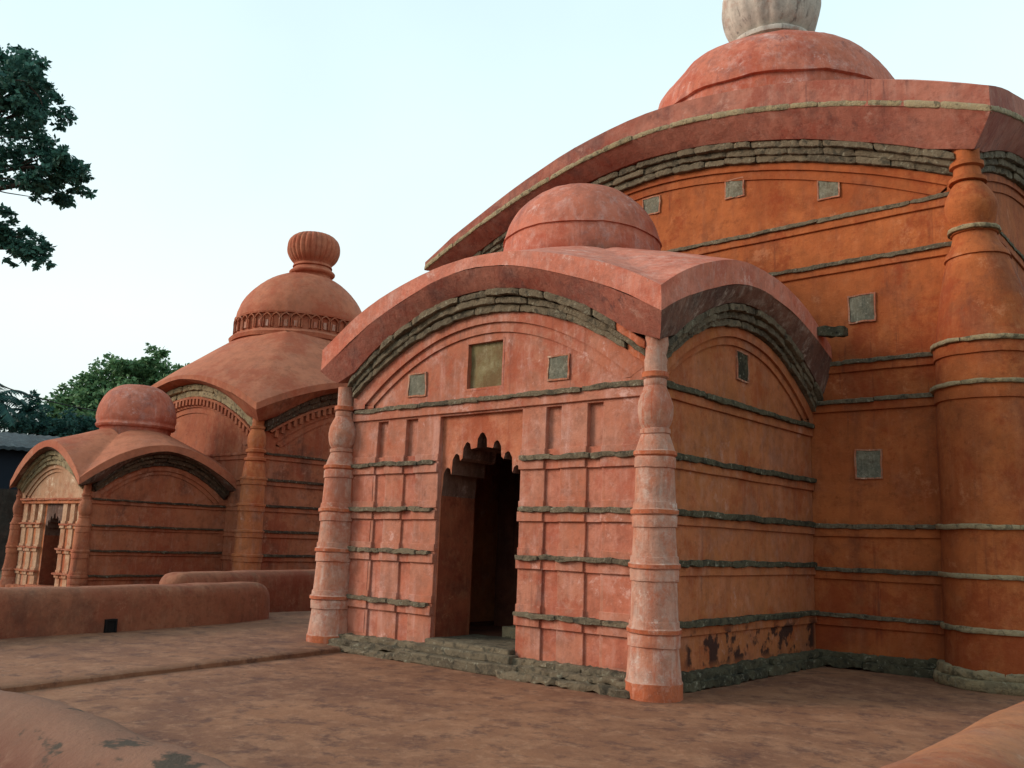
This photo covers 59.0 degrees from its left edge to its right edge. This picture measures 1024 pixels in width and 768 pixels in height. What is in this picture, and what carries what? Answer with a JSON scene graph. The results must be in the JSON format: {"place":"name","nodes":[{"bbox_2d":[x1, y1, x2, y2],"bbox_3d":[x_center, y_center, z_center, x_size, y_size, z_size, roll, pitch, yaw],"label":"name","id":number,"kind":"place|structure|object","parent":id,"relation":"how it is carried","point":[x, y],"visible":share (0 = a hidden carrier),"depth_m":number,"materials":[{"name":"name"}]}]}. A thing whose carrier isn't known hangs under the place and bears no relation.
{"place":"outdoors","nodes":[
{"label":"outdoors","id":0,"kind":"place"},
{"bbox_2d":[0,432,57,489],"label":"shed","id":1,"kind":"structure","parent":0,"point":[15,448],"depth_m":38.25,"materials":[{"name":"black metal"}]},
{"bbox_2d":[0,385,96,410],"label":"power cable","id":2,"kind":"object","parent":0,"point":[47,400],"visible":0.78,"depth_m":51.55,"materials":[{"name":"black plastic"}]},
{"bbox_2d":[0,231,361,586],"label":"temple","id":3,"kind":"structure","parent":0,"point":[215,459],"depth_m":24.44,"materials":[{"name":"orange paint"}]},
{"bbox_2d":[224,611,310,636],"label":"paving","id":4,"kind":"structure","parent":0,"point":[296,623],"depth_m":15.68,"materials":[{"name":"brown concrete"}]},
{"bbox_2d":[0,0,1023,431],"label":"sky","id":5,"kind":"structure","parent":0,"point":[213,134],"materials":[{"name":"white"}]},
{"bbox_2d":[25,652,1023,767],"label":"terrace","id":6,"kind":"structure","parent":0,"point":[338,710],"depth_m":8.38,"materials":[{"name":"brown concrete"}]},
{"bbox_2d":[0,682,214,767],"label":"parapet wall","id":7,"kind":"structure","parent":6,"relation":"on","point":[36,731],"depth_m":3.77,"materials":[{"name":"paint"}]},
{"bbox_2d":[0,624,341,690],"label":"paving step","id":8,"kind":"object","parent":6,"relation":"on","point":[32,663],"visible":0.81,"depth_m":11.49,"materials":[{"name":"brown concrete"}]},
{"bbox_2d":[0,581,268,638],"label":"parapet wall","id":9,"kind":"structure","parent":8,"relation":"on","point":[26,612],"depth_m":13.75,"materials":[{"name":"paint"}]},
{"bbox_2d":[306,0,1023,702],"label":"temple","id":10,"kind":"structure","parent":6,"relation":"on","point":[708,374],"depth_m":12.66,"materials":[{"name":"pink paint"}]},
{"bbox_2d":[872,700,1023,767],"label":"parapet wall","id":11,"kind":"structure","parent":6,"relation":"on","point":[995,740],"depth_m":4.11,"materials":[{"name":"brown concrete"}]},
{"bbox_3d":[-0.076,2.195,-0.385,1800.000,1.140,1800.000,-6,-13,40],"label":"ground","id":12,"kind":"structure","parent":0,"visible":0},
{"bbox_2d":[0,489,17,570],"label":"boundary wall","id":13,"kind":"structure","parent":12,"relation":"on","point":[8,499],"depth_m":33.53,"materials":[{"name":"grey concrete"}]},
{"bbox_2d":[0,383,28,430],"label":"palm tree","id":14,"kind":"object","parent":12,"relation":"on","point":[4,410],"visible":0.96,"depth_m":56.30,"materials":[{"name":"green plant"}]},
{"bbox_2d":[0,395,52,431],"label":"palm tree","id":15,"kind":"object","parent":12,"relation":"on","point":[27,408],"visible":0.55,"depth_m":59.77,"materials":[{"name":"green plant"}]},
{"bbox_2d":[0,43,97,270],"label":"overhanging tree","id":16,"kind":"object","parent":12,"relation":"on","point":[23,82],"visible":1,"depth_m":23.63,"materials":[{"name":"green plant"}]},
{"bbox_2d":[0,389,98,436],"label":"bushy tree","id":17,"kind":"object","parent":12,"relation":"on","point":[63,425],"visible":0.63,"depth_m":57.37,"materials":[{"name":"green plant"}]},
{"bbox_2d":[37,343,189,435],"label":"broadleaf tree","id":18,"kind":"object","parent":12,"relation":"on","point":[91,389],"visible":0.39,"depth_m":60.99,"materials":[{"name":"green plant"}]},
{"bbox_2d":[158,569,314,611],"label":"parapet wall","id":19,"kind":"structure","parent":12,"relation":"on","point":[289,590],"depth_m":18.50,"materials":[{"name":"paint"}]}
]}

